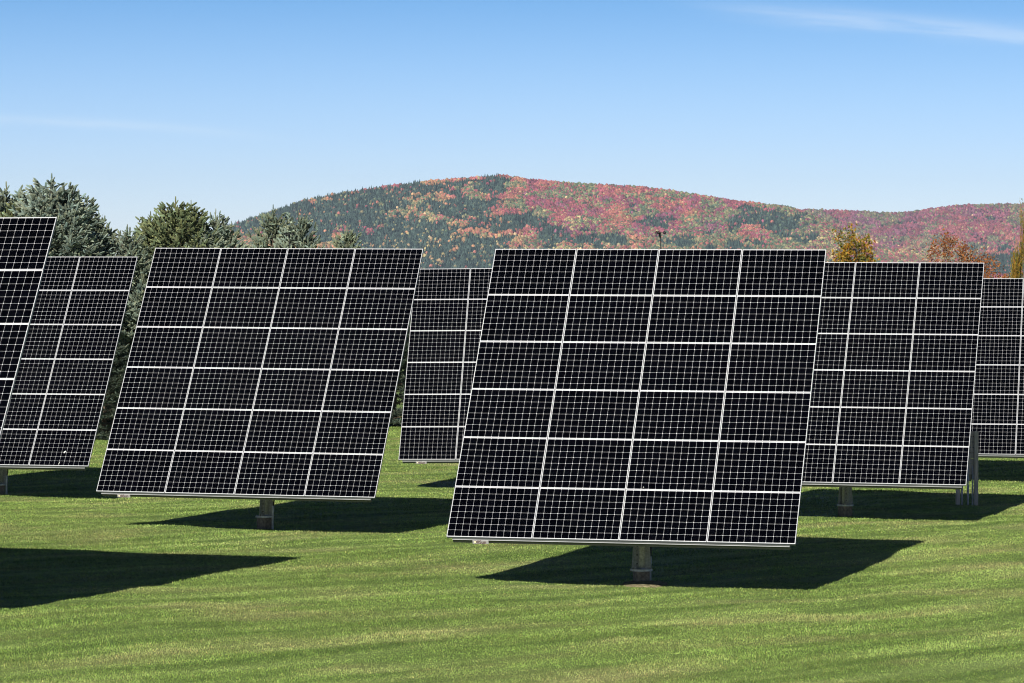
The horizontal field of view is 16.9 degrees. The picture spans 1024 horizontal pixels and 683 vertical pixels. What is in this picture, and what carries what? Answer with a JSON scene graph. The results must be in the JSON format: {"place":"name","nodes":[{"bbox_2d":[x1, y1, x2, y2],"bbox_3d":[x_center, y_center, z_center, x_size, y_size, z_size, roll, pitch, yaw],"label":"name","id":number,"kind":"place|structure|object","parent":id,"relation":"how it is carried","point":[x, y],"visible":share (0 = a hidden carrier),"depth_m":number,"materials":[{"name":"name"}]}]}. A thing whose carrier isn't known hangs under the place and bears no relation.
{"place":"outdoors","nodes":[
{"label":"outdoors","id":0,"kind":"place"},
{"bbox_2d":[0,349,1023,682],"bbox_3d":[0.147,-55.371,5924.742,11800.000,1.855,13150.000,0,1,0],"label":"lawn","id":1,"kind":"structure","parent":0,"point":[694,559],"depth_m":58.30,"materials":[{"name":"green plant"}]},
{"bbox_2d":[0,200,21,216],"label":"spruce tree","id":2,"kind":"object","parent":1,"relation":"on","point":[8,212],"visible":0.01,"depth_m":127.60,"materials":[{"name":"green plant"}]},
{"bbox_2d":[0,181,27,216],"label":"spruce tree","id":3,"kind":"object","parent":1,"relation":"on","point":[4,200],"visible":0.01,"depth_m":130.60,"materials":[{"name":"green plant"}]},
{"bbox_2d":[0,217,56,437],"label":"solar tracker","id":4,"kind":"object","parent":1,"relation":"on","point":[25,243],"visible":1,"depth_m":54.97,"materials":[{"name":"black glass"}]},
{"bbox_2d":[0,257,137,494],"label":"solar tracker","id":5,"kind":"object","parent":1,"relation":"on","point":[53,416],"visible":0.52,"depth_m":87.35,"materials":[{"name":"black glass"}]},
{"bbox_2d":[8,173,139,414],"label":"spruce tree","id":6,"kind":"object","parent":1,"relation":"on","point":[74,235],"visible":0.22,"depth_m":125.02,"materials":[{"name":"green plant"}]},
{"bbox_2d":[75,189,129,354],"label":"spruce tree","id":7,"kind":"object","parent":1,"relation":"on","point":[91,204],"visible":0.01,"depth_m":128.84,"materials":[{"name":"green plant"}]},
{"bbox_2d":[88,210,134,400],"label":"spruce tree","id":8,"kind":"object","parent":1,"relation":"on","point":[101,229],"visible":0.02,"depth_m":127.86,"materials":[{"name":"green plant"}]},
{"bbox_2d":[95,342,128,439],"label":"spruce tree","id":9,"kind":"object","parent":1,"relation":"on","point":[117,374],"visible":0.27,"depth_m":121.39,"materials":[{"name":"green plant"}]},
{"bbox_2d":[100,224,153,431],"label":"spruce tree","id":10,"kind":"object","parent":1,"relation":"on","point":[124,245],"visible":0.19,"depth_m":126.40,"materials":[{"name":"green plant"}]},
{"bbox_2d":[123,211,161,343],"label":"spruce tree","id":11,"kind":"object","parent":1,"relation":"on","point":[140,224],"depth_m":133.94,"materials":[{"name":"green plant"}]},
{"bbox_2d":[131,196,221,340],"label":"spruce tree","id":12,"kind":"object","parent":1,"relation":"on","point":[171,232],"visible":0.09,"depth_m":129.45,"materials":[{"name":"green plant"}]},
{"bbox_2d":[176,201,218,247],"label":"spruce tree","id":13,"kind":"object","parent":1,"relation":"on","point":[195,211],"visible":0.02,"depth_m":131.00,"materials":[{"name":"green plant"}]},
{"bbox_2d":[178,224,230,247],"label":"spruce tree","id":14,"kind":"object","parent":1,"relation":"on","point":[218,243],"depth_m":129.82,"materials":[{"name":"green plant"}]},
{"bbox_2d":[203,209,248,247],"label":"spruce tree","id":15,"kind":"object","parent":1,"relation":"on","point":[225,228],"visible":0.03,"depth_m":131.94,"materials":[{"name":"green plant"}]},
{"bbox_2d":[223,221,244,247],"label":"spruce tree","id":16,"kind":"object","parent":1,"relation":"on","point":[233,234],"visible":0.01,"depth_m":133.92,"materials":[{"name":"green plant"}]},
{"bbox_2d":[96,233,423,529],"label":"solar tracker","id":17,"kind":"object","parent":1,"relation":"on","point":[267,377],"visible":0.99,"depth_m":75.14,"materials":[{"name":"black glass"}]},
{"bbox_2d":[245,205,289,247],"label":"spruce tree","id":18,"kind":"object","parent":1,"relation":"on","point":[271,225],"visible":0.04,"depth_m":135.79,"materials":[{"name":"green plant"}]},
{"bbox_2d":[269,210,324,247],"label":"spruce tree","id":19,"kind":"object","parent":1,"relation":"on","point":[301,228],"visible":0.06,"depth_m":133.74,"materials":[{"name":"green plant"}]},
{"bbox_2d":[331,224,361,248],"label":"spruce tree","id":20,"kind":"object","parent":1,"relation":"on","point":[349,240],"visible":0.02,"depth_m":137.82,"materials":[{"name":"green plant"}]},
{"bbox_2d":[390,312,411,426],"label":"spruce tree","id":21,"kind":"object","parent":1,"relation":"on","point":[396,414],"visible":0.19,"depth_m":139.40,"materials":[{"name":"green plant"}]},
{"bbox_2d":[399,268,491,463],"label":"solar tracker","id":22,"kind":"object","parent":1,"relation":"on","point":[448,311],"visible":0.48,"depth_m":95.77,"materials":[{"name":"black glass"}]},
{"bbox_2d":[446,231,826,581],"bbox_3d":[2.331,1.314,62.746,6.289,6.719,3.814,0,1,13],"label":"solar tracker","id":23,"kind":"object","parent":1,"relation":"on","point":[567,413],"visible":1,"depth_m":62.56,"materials":[{"name":"black glass"}]},
{"bbox_2d":[621,580,667,587],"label":"soil","id":24,"kind":"structure","parent":1,"relation":"on","point":[650,584],"depth_m":62.55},
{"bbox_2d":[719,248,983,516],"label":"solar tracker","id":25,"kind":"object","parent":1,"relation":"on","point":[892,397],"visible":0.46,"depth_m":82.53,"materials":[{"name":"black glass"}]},
{"bbox_2d":[830,223,879,261],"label":"autumn tree","id":26,"kind":"object","parent":1,"relation":"on","point":[846,257],"visible":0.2,"depth_m":149.92,"materials":[{"name":"yellow plant"}]},
{"bbox_2d":[956,431,977,505],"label":"meter board","id":27,"kind":"object","parent":1,"relation":"on","point":[973,462],"visible":0.57,"depth_m":89.00,"materials":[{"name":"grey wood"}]},
{"bbox_2d":[913,225,1023,279],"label":"autumn tree","id":28,"kind":"object","parent":1,"relation":"on","point":[963,258],"visible":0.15,"depth_m":151.91,"materials":[{"name":"orange plant"}]},
{"bbox_2d":[969,278,1023,478],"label":"solar tracker","id":29,"kind":"object","parent":1,"relation":"on","point":[997,423],"visible":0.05,"depth_m":103.66,"materials":[{"name":"photovoltaic solar cells"},{"name":"galvanised steel"},{"name":"white aluminium"}]},
{"bbox_2d":[1010,198,1023,458],"bbox_3d":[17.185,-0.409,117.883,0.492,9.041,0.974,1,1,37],"label":"autumn tree","id":30,"kind":"object","parent":1,"relation":"on","point":[1017,263],"visible":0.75,"depth_m":117.94,"materials":[{"name":"yellow plant"}]},
{"bbox_2d":[0,0,1023,254],"label":"sky","id":31,"kind":"structure","parent":0,"point":[241,109],"materials":[{"name":"blue"}]},
{"bbox_2d":[233,186,1018,291],"bbox_3d":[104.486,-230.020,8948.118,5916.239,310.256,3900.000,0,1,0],"label":"mountain","id":32,"kind":"structure","parent":0,"point":[656,236],"depth_m":7908.08,"materials":[{"name":"plant"}]},
{"bbox_2d":[213,173,1023,280],"bbox_3d":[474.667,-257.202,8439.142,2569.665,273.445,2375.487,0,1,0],"label":"autumn forest","id":33,"kind":"object","parent":32,"relation":"on","point":[607,210],"visible":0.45,"depth_m":7915.56,"materials":[{"name":"red plant"}]}
]}

